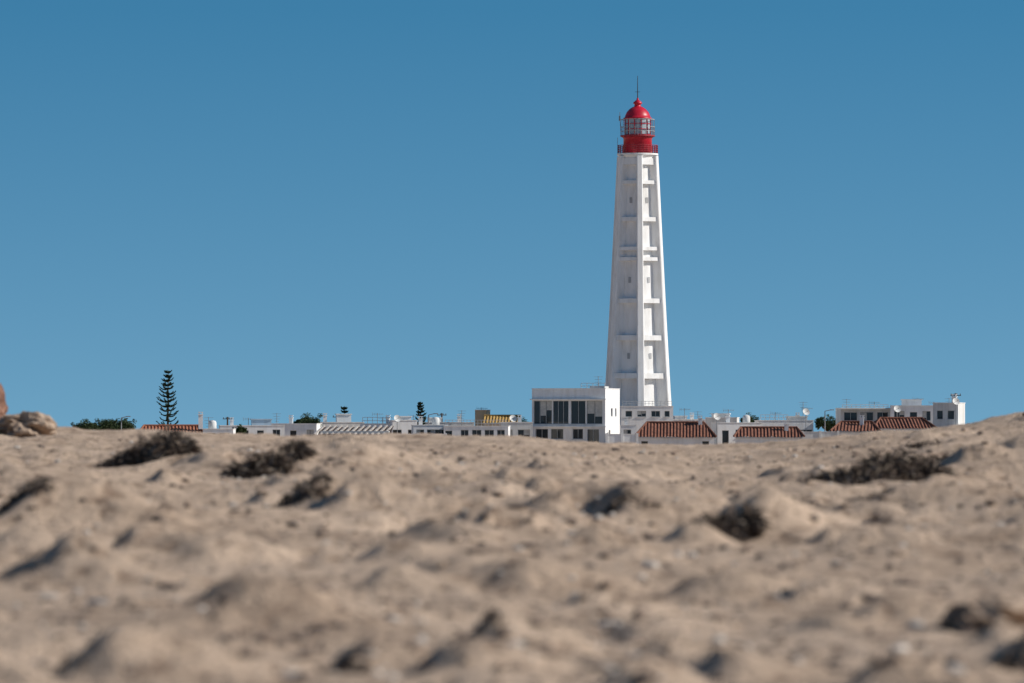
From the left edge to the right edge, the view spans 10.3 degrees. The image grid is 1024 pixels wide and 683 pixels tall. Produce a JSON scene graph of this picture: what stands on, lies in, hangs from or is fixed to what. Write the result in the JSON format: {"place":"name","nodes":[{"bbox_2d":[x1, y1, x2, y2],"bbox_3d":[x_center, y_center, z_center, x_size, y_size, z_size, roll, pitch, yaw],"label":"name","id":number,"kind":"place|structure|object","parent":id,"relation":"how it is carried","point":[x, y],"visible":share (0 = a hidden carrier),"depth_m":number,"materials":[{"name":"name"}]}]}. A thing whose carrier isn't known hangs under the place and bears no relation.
{"place":"outdoors","nodes":[
{"label":"outdoors","id":0,"kind":"place"},
{"bbox_2d":[0,412,1023,682],"bbox_3d":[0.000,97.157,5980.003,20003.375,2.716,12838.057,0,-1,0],"label":"sand ground","id":1,"kind":"structure","parent":0,"point":[178,538],"depth_m":19.87,"materials":[{"name":"beige sand"}]},
{"bbox_2d":[0,384,7,416],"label":"beach rock","id":2,"kind":"object","parent":1,"relation":"on","point":[3,408],"visible":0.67,"depth_m":57.03,"materials":[{"name":"brown stone"}]},
{"bbox_2d":[0,411,56,437],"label":"beach rock","id":3,"kind":"object","parent":1,"relation":"on","point":[23,424],"visible":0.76,"depth_m":56.31,"materials":[{"name":"beige stone"}]},
{"bbox_2d":[0,476,58,514],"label":"dry grass tussock","id":4,"kind":"object","parent":1,"relation":"on","point":[32,487],"visible":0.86,"depth_m":24.30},
{"bbox_2d":[50,650,94,676],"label":"dry grass tussock","id":5,"kind":"object","parent":1,"relation":"on","point":[67,660],"visible":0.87,"depth_m":12.38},
{"bbox_2d":[70,419,100,429],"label":"broadleaf tree","id":6,"kind":"object","parent":1,"relation":"on","point":[88,425],"visible":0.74,"depth_m":759.29,"materials":[{"name":"green plant"}]},
{"bbox_2d":[93,418,115,429],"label":"broadleaf tree","id":7,"kind":"object","parent":1,"relation":"on","point":[104,424],"visible":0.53,"depth_m":779.46,"materials":[{"name":"green plant"}]},
{"bbox_2d":[110,418,136,429],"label":"broadleaf tree","id":8,"kind":"object","parent":1,"relation":"on","point":[126,424],"visible":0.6,"depth_m":769.30,"materials":[{"name":"green plant"}]},
{"bbox_2d":[112,523,144,547],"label":"dry grass tussock","id":9,"kind":"object","parent":1,"relation":"on","point":[129,528],"visible":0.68,"depth_m":20.38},
{"bbox_2d":[92,425,203,467],"bbox_3d":[-2.439,0.809,38.901,0.693,0.490,1.030,1,-1,-37],"label":"dry grass tussock","id":10,"kind":"object","parent":1,"relation":"on","point":[157,447],"visible":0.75,"depth_m":38.73,"materials":[{"name":"brown plant"}]},
{"bbox_2d":[156,370,178,423],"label":"norfolk pine tree","id":11,"kind":"object","parent":1,"relation":"on","point":[167,405],"visible":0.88,"depth_m":789.77,"materials":[{"name":"green plant"}]},
{"bbox_2d":[203,429,235,433],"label":"walls","id":12,"kind":"structure","parent":1,"relation":"on","point":[232,431],"depth_m":689.92,"materials":[{"name":"white paint"}]},
{"bbox_2d":[209,420,216,428],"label":"water tank","id":13,"kind":"object","parent":12,"relation":"on","point":[213,425],"visible":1,"depth_m":692.51,"materials":[{"name":"white paint"}]},
{"bbox_2d":[232,424,246,432],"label":"shrub","id":14,"kind":"object","parent":1,"relation":"on","point":[240,429],"visible":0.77,"depth_m":734.70,"materials":[{"name":"green plant"}]},
{"bbox_2d":[219,426,284,435],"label":"walls","id":15,"kind":"structure","parent":1,"relation":"on","point":[266,429],"depth_m":745.31,"materials":[{"name":"white paint"}]},
{"bbox_2d":[218,425,284,425],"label":"parapet coping","id":16,"kind":"object","parent":15,"relation":"on","point":[252,425],"visible":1,"depth_m":745.17,"materials":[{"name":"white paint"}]},
{"bbox_2d":[251,419,271,424],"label":"roof room","id":17,"kind":"object","parent":15,"relation":"on","point":[260,421],"visible":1,"depth_m":747.29,"materials":[{"name":"white paint"}]},
{"bbox_2d":[244,430,279,435],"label":"window glass","id":18,"kind":"object","parent":15,"relation":"in","point":[274,432],"visible":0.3,"depth_m":745.61,"materials":[{"name":"glass"}]},
{"bbox_2d":[215,436,321,478],"bbox_3d":[-1.548,0.806,36.242,0.706,0.421,0.656,0,-1,0],"label":"dry grass tussock","id":19,"kind":"object","parent":1,"relation":"on","point":[263,464],"visible":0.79,"depth_m":36.15,"materials":[{"name":"plant"}]},
{"bbox_2d":[271,424,321,435],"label":"walls","id":20,"kind":"structure","parent":1,"relation":"on","point":[301,429],"depth_m":774.65,"materials":[{"name":"white paint"}]},
{"bbox_2d":[271,423,321,423],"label":"parapet coping","id":21,"kind":"object","parent":20,"relation":"on","point":[296,423],"visible":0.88,"depth_m":774.67,"materials":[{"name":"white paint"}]},
{"bbox_2d":[268,472,335,507],"bbox_3d":[-0.963,0.713,25.977,0.468,0.241,0.349,0,-1,0],"label":"dry grass tussock","id":22,"kind":"object","parent":1,"relation":"on","point":[287,498],"visible":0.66,"depth_m":25.95,"materials":[{"name":"brown plant"}]},
{"bbox_2d":[293,412,322,426],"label":"broadleaf tree","id":23,"kind":"object","parent":1,"relation":"on","point":[306,419],"visible":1,"depth_m":779.16,"materials":[{"name":"green plant"}]},
{"bbox_2d":[322,423,359,426],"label":"walls","id":24,"kind":"structure","parent":1,"relation":"on","point":[339,424],"depth_m":785.20,"materials":[{"name":"white paint"}]},
{"bbox_2d":[318,422,364,422],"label":"parapet coping","id":25,"kind":"object","parent":24,"relation":"on","point":[341,422],"visible":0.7,"depth_m":785.14,"materials":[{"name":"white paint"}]},
{"bbox_2d":[335,414,351,421],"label":"roof room","id":26,"kind":"object","parent":24,"relation":"on","point":[343,417],"visible":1,"depth_m":786.73,"materials":[{"name":"white paint"}]},
{"bbox_2d":[323,649,373,673],"bbox_3d":[-0.405,0.771,13.126,0.208,0.119,0.226,0,-1,0],"label":"dry grass tussock","id":27,"kind":"object","parent":1,"relation":"on","point":[344,665],"visible":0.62,"depth_m":13.12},
{"bbox_2d":[320,431,389,433],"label":"walls","id":28,"kind":"structure","parent":1,"relation":"on","point":[353,432],"depth_m":699.68,"materials":[{"name":"white paint"}]},
{"bbox_2d":[318,426,393,434],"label":"sheet roof","id":29,"kind":"structure","parent":28,"relation":"on","point":[370,427],"depth_m":702.66,"materials":[{"name":"metal"}]},
{"bbox_2d":[314,425,392,434],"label":"roof laths","id":30,"kind":"object","parent":29,"relation":"on","point":[354,429],"visible":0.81,"depth_m":702.15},
{"bbox_2d":[360,424,389,426],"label":"walls","id":31,"kind":"structure","parent":1,"relation":"on","point":[377,425],"depth_m":764.69,"materials":[{"name":"white paint"}]},
{"bbox_2d":[360,423,389,423],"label":"parapet coping","id":32,"kind":"object","parent":31,"relation":"on","point":[374,423],"visible":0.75,"depth_m":764.65,"materials":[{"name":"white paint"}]},
{"bbox_2d":[362,417,391,422],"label":"roof railing","id":33,"kind":"object","parent":32,"relation":"on","point":[377,420],"visible":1,"depth_m":764.77,"materials":[{"name":"metal"}]},
{"bbox_2d":[394,415,400,432],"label":"satellite dish","id":34,"kind":"object","parent":1,"relation":"on","point":[397,418],"visible":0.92,"depth_m":758.86,"materials":[{"name":"white paint"}]},
{"bbox_2d":[389,421,416,433],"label":"walls","id":35,"kind":"structure","parent":1,"relation":"on","point":[404,426],"depth_m":760.09,"materials":[{"name":"white paint"}]},
{"bbox_2d":[400,416,411,419],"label":"roof room","id":36,"kind":"object","parent":35,"relation":"on","point":[405,417],"visible":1,"depth_m":761.10,"materials":[{"name":"white paint"}]},
{"bbox_2d":[415,402,426,424],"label":"norfolk pine tree","id":37,"kind":"object","parent":1,"relation":"on","point":[420,406],"visible":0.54,"depth_m":799.65,"materials":[{"name":"green plant"}]},
{"bbox_2d":[411,425,447,433],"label":"walls","id":38,"kind":"structure","parent":1,"relation":"on","point":[425,428],"depth_m":735.01,"materials":[{"name":"white paint"}]},
{"bbox_2d":[420,430,443,433],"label":"window glass","id":39,"kind":"object","parent":38,"relation":"in","point":[436,431],"visible":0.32,"depth_m":735.27,"materials":[{"name":"glass"}]},
{"bbox_2d":[432,417,439,424],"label":"water tank","id":40,"kind":"object","parent":38,"relation":"on","point":[435,420],"visible":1,"depth_m":737.67,"materials":[{"name":"white paint"}]},
{"bbox_2d":[424,423,473,425],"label":"walls","id":41,"kind":"structure","parent":1,"relation":"on","point":[459,424],"depth_m":800.25,"materials":[{"name":"white paint"}]},
{"bbox_2d":[444,426,509,435],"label":"walls","id":42,"kind":"structure","parent":1,"relation":"on","point":[456,430],"depth_m":729.79,"materials":[{"name":"white paint"}]},
{"bbox_2d":[446,430,503,435],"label":"window glass","id":43,"kind":"object","parent":42,"relation":"in","point":[500,432],"visible":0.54,"depth_m":729.96,"materials":[{"name":"glass"}]},
{"bbox_2d":[475,410,489,425],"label":"walls","id":44,"kind":"structure","parent":1,"relation":"on","point":[479,415],"depth_m":789.83,"materials":[{"name":"beige paint"}]},
{"bbox_2d":[463,608,514,638],"bbox_3d":[-0.069,0.711,13.974,0.144,0.106,0.219,0,-1,-21],"label":"dry grass tussock","id":45,"kind":"object","parent":1,"relation":"on","point":[493,617],"visible":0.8,"depth_m":13.98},
{"bbox_2d":[485,423,500,425],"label":"walls","id":46,"kind":"structure","parent":1,"relation":"on","point":[493,424],"depth_m":784.86,"materials":[{"name":"beige paint"}]},
{"bbox_2d":[483,415,519,423],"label":"tiled roof","id":47,"kind":"structure","parent":46,"relation":"on","point":[495,418],"depth_m":786.56,"materials":[{"name":"yellow tile"}]},
{"bbox_2d":[0,428,1023,682],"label":"scattered pebbles","id":48,"kind":"object","parent":1,"relation":"on","point":[610,624],"visible":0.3,"depth_m":16.04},
{"bbox_2d":[501,423,532,436],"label":"walls","id":49,"kind":"structure","parent":1,"relation":"on","point":[515,427],"depth_m":747.91,"materials":[{"name":"white paint"}]},
{"bbox_2d":[532,389,619,442],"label":"walls","id":50,"kind":"structure","parent":1,"relation":"on","point":[609,422],"depth_m":756.81,"materials":[{"name":"white paint"}]},
{"bbox_2d":[533,424,602,439],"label":"window sills","id":51,"kind":"structure","parent":50,"relation":"attached to","point":[567,424],"depth_m":756.62,"materials":[{"name":"white paint"}]},
{"bbox_2d":[530,399,606,426],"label":"window canopies","id":52,"kind":"object","parent":50,"relation":"attached to","point":[568,399],"depth_m":756.28,"materials":[{"name":"white paint"}]},
{"bbox_2d":[541,401,601,416],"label":"curtains","id":53,"kind":"object","parent":50,"relation":"attached to","point":[598,408],"visible":1,"depth_m":756.15,"materials":[{"name":"grey fabric"}]},
{"bbox_2d":[534,401,611,441],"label":"window frames","id":54,"kind":"structure","parent":50,"relation":"on","point":[571,417],"depth_m":756.99,"materials":[{"name":"black metal"}]},
{"bbox_2d":[535,401,601,441],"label":"window glass","id":55,"kind":"object","parent":54,"relation":"in","point":[547,419],"visible":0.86,"depth_m":757.04,"materials":[{"name":"black glass"}]},
{"bbox_2d":[531,388,615,388],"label":"parapet coping","id":56,"kind":"object","parent":50,"relation":"on","point":[573,388],"visible":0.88,"depth_m":756.78,"materials":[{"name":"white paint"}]},
{"bbox_2d":[606,433,637,443],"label":"wall and piers","id":57,"kind":"structure","parent":1,"relation":"on","point":[616,438],"depth_m":699.90,"materials":[{"name":"white paint"}]},
{"bbox_2d":[620,425,635,433],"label":"walls","id":58,"kind":"structure","parent":1,"relation":"on","point":[632,428],"depth_m":751.91,"materials":[{"name":"white paint"}]},
{"bbox_2d":[597,490,665,515],"bbox_3d":[0.494,0.793,26.377,0.447,0.207,0.430,0,-1,0],"label":"dry grass tussock","id":59,"kind":"object","parent":1,"relation":"on","point":[613,506],"visible":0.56,"depth_m":26.37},
{"bbox_2d":[605,76,670,405],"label":"lighthouse","id":60,"kind":"object","parent":1,"relation":"on","point":[637,366],"visible":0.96,"depth_m":788.01,"materials":[{"name":"white paint"}]},
{"bbox_2d":[627,197,651,358],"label":"windows","id":61,"kind":"structure","parent":60,"relation":"in","point":[629,278],"depth_m":787.92,"materials":[{"name":"glass"}]},
{"bbox_2d":[620,406,672,436],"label":"walls","id":62,"kind":"structure","parent":1,"relation":"on","point":[638,422],"depth_m":771.94,"materials":[{"name":"white paint"}]},
{"bbox_2d":[625,411,669,416],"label":"window frames","id":63,"kind":"structure","parent":62,"relation":"attached to","point":[645,416],"depth_m":772.08,"materials":[{"name":"metal"}]},
{"bbox_2d":[626,411,668,415],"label":"window glass","id":64,"kind":"object","parent":63,"relation":"in","point":[628,413],"visible":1,"depth_m":772.15,"materials":[{"name":"glass"}]},
{"bbox_2d":[638,438,713,444],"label":"walls","id":65,"kind":"structure","parent":1,"relation":"on","point":[687,441],"depth_m":737.70,"materials":[{"name":"white paint"}]},
{"bbox_2d":[635,421,716,437],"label":"tiled roof","id":66,"kind":"structure","parent":65,"relation":"on","point":[682,429],"depth_m":739.43,"materials":[{"name":"tile"}]},
{"bbox_2d":[638,437,714,437],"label":"eave board","id":67,"kind":"object","parent":66,"relation":"attached to","point":[675,437],"visible":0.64,"depth_m":737.48,"materials":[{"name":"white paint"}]},
{"bbox_2d":[714,413,720,443],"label":"satellite dish","id":68,"kind":"object","parent":1,"relation":"on","point":[717,416],"visible":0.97,"depth_m":749.88,"materials":[{"name":"white paint"}]},
{"bbox_2d":[674,501,777,543],"bbox_3d":[0.805,0.755,21.915,0.418,0.284,0.440,-1,-1,29],"label":"dry grass tussock","id":69,"kind":"object","parent":1,"relation":"on","point":[733,526],"visible":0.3,"depth_m":21.89,"materials":[{"name":"brown plant"}]},
{"bbox_2d":[711,423,761,443],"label":"walls","id":70,"kind":"structure","parent":1,"relation":"on","point":[732,428],"depth_m":752.08,"materials":[{"name":"white paint"}]},
{"bbox_2d":[705,418,738,427],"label":"walls","id":71,"kind":"structure","parent":70,"relation":"on","point":[708,421],"depth_m":789.83,"materials":[{"name":"white paint"}]},
{"bbox_2d":[722,430,751,442],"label":"window glass","id":72,"kind":"object","parent":70,"relation":"in","point":[724,436],"visible":0.4,"depth_m":752.19,"materials":[{"name":"glass"}]},
{"bbox_2d":[713,422,762,422],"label":"parapet coping","id":73,"kind":"object","parent":70,"relation":"on","point":[738,422],"visible":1,"depth_m":752.14,"materials":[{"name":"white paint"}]},
{"bbox_2d":[743,415,749,421],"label":"water tank","id":74,"kind":"object","parent":70,"relation":"on","point":[746,418],"visible":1,"depth_m":754.87,"materials":[{"name":"white paint"}]},
{"bbox_2d":[740,412,758,421],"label":"broadleaf tree","id":75,"kind":"object","parent":1,"relation":"on","point":[752,419],"visible":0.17,"depth_m":839.47,"materials":[{"name":"green plant"}]},
{"bbox_2d":[736,438,801,442],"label":"walls","id":76,"kind":"structure","parent":1,"relation":"on","point":[750,440],"depth_m":704.79,"materials":[{"name":"white paint"}]},
{"bbox_2d":[733,426,804,437],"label":"tiled roof","id":77,"kind":"structure","parent":76,"relation":"on","point":[769,431],"depth_m":706.24,"materials":[{"name":"tile"}]},
{"bbox_2d":[734,437,803,437],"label":"eave board","id":78,"kind":"object","parent":77,"relation":"attached to","point":[767,437],"visible":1,"depth_m":704.52,"materials":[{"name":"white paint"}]},
{"bbox_2d":[755,421,812,436],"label":"walls","id":79,"kind":"structure","parent":1,"relation":"on","point":[804,425],"depth_m":775.09,"materials":[{"name":"white paint"}]},
{"bbox_2d":[754,420,813,420],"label":"parapet coping","id":80,"kind":"object","parent":79,"relation":"on","point":[783,420],"visible":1,"depth_m":775.01,"materials":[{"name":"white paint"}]},
{"bbox_2d":[785,416,807,419],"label":"roof room","id":81,"kind":"object","parent":79,"relation":"on","point":[796,417],"visible":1,"depth_m":776.61,"materials":[{"name":"white paint"}]},
{"bbox_2d":[802,431,838,438],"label":"wall and piers","id":82,"kind":"structure","parent":1,"relation":"on","point":[813,434],"depth_m":714.90,"materials":[{"name":"white paint"}]},
{"bbox_2d":[814,414,835,430],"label":"broadleaf tree","id":83,"kind":"object","parent":1,"relation":"on","point":[819,423],"visible":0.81,"depth_m":799.32,"materials":[{"name":"green plant"}]},
{"bbox_2d":[839,431,870,434],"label":"walls","id":84,"kind":"structure","parent":1,"relation":"on","point":[851,433],"depth_m":719.67,"materials":[{"name":"white paint"}]},
{"bbox_2d":[830,421,880,431],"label":"tiled roof","id":85,"kind":"structure","parent":84,"relation":"on","point":[853,426],"depth_m":720.83,"materials":[{"name":"tile"}]},
{"bbox_2d":[835,404,889,423],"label":"white villa","id":86,"kind":"object","parent":1,"relation":"on","point":[853,414],"visible":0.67,"depth_m":770.18,"materials":[{"name":"paint"}]},
{"bbox_2d":[844,413,887,419],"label":"window glass","id":87,"kind":"structure","parent":86,"relation":"in","point":[846,415],"depth_m":770.23,"materials":[{"name":"grey"}]},
{"bbox_2d":[844,412,887,420],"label":"window frames","id":88,"kind":"structure","parent":86,"relation":"in","point":[844,412],"depth_m":770.23,"materials":[{"name":"metal"}]},
{"bbox_2d":[853,486,897,500],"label":"dry grass tussock","id":89,"kind":"object","parent":1,"relation":"on","point":[870,496],"visible":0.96,"depth_m":27.29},
{"bbox_2d":[803,446,958,484],"bbox_3d":[2.258,0.901,36.204,1.064,0.470,1.079,1,-1,-42],"label":"dry grass tussock","id":90,"kind":"object","parent":1,"relation":"on","point":[891,467],"visible":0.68,"depth_m":36.10,"materials":[{"name":"brown plant"}]},
{"bbox_2d":[880,428,923,430],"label":"walls","id":91,"kind":"structure","parent":1,"relation":"on","point":[901,428],"depth_m":730.17,"materials":[{"name":"white paint"}]},
{"bbox_2d":[874,417,936,428],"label":"tiled roof","id":92,"kind":"structure","parent":91,"relation":"on","point":[903,422],"depth_m":731.92,"materials":[{"name":"tile"}]},
{"bbox_2d":[890,399,932,423],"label":"white villa","id":93,"kind":"object","parent":1,"relation":"on","point":[912,407],"visible":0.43,"depth_m":764.81,"materials":[{"name":"paint"}]},
{"bbox_2d":[895,411,929,419],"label":"window glass","id":94,"kind":"structure","parent":93,"relation":"in","point":[912,414],"depth_m":764.98,"materials":[{"name":"grey"}]},
{"bbox_2d":[894,411,930,420],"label":"window frames","id":95,"kind":"structure","parent":93,"relation":"in","point":[894,411],"depth_m":764.80,"materials":[{"name":"metal"}]},
{"bbox_2d":[905,439,941,448],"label":"dry grass tussock","id":96,"kind":"object","parent":1,"relation":"on","point":[918,445],"visible":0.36,"depth_m":49.94,"materials":[{"name":"plant"}]},
{"bbox_2d":[911,450,954,464],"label":"dry grass tussock","id":97,"kind":"object","parent":1,"relation":"on","point":[919,456],"visible":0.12,"depth_m":40.95,"materials":[{"name":"plant"}]},
{"bbox_2d":[933,394,964,426],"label":"white villa","id":98,"kind":"object","parent":1,"relation":"on","point":[943,414],"visible":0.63,"depth_m":744.72,"materials":[{"name":"paint"}]},
{"bbox_2d":[937,411,953,418],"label":"window glass","id":99,"kind":"structure","parent":98,"relation":"in","point":[939,413],"depth_m":744.80,"materials":[{"name":"grey"}]},
{"bbox_2d":[935,596,1023,633],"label":"beach rock","id":100,"kind":"object","parent":1,"relation":"on","point":[977,615],"visible":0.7,"depth_m":14.51,"materials":[{"name":"beige stone"}]},
{"bbox_2d":[988,633,1023,671],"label":"dry grass tussock","id":101,"kind":"object","parent":1,"relation":"on","point":[1003,664],"visible":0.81,"depth_m":13.08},
{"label":"walls","id":102,"kind":"object","parent":1,"relation":"on","visible":0},
{"bbox_2d":[953,398,959,424],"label":"satellite dish","id":103,"kind":"object","parent":102,"relation":"attached to","point":[956,401],"visible":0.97,"depth_m":743.91,"materials":[{"name":"white paint"}]},
{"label":"walls","id":104,"kind":"object","parent":1,"relation":"on","visible":0},
{"bbox_2d":[140,424,202,431],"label":"tiled roof","id":105,"kind":"structure","parent":104,"relation":"on","point":[190,427],"depth_m":707.66,"materials":[{"name":"tile"}]},
{"bbox_2d":[198,412,203,428],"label":"chimney","id":106,"kind":"object","parent":105,"relation":"on","point":[200,421],"visible":1,"depth_m":706.25,"materials":[{"name":"white paint"}]},
{"bbox_2d":[0,0,1023,430],"label":"sky","id":107,"kind":"structure","parent":0,"point":[282,209],"materials":[{"name":"blue"}]},
{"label":"parapet coping","id":108,"kind":"object","parent":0,"visible":0},
{"bbox_2d":[622,401,671,405],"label":"roof railing","id":109,"kind":"object","parent":108,"relation":"on","point":[647,401],"visible":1,"depth_m":772.24,"materials":[{"name":"metal"}]},
{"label":"parapet coping","id":110,"kind":"object","parent":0,"visible":0},
{"bbox_2d":[445,420,506,425],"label":"roof railing","id":111,"kind":"object","parent":110,"relation":"on","point":[470,422],"visible":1,"depth_m":729.85,"materials":[{"name":"metal"}]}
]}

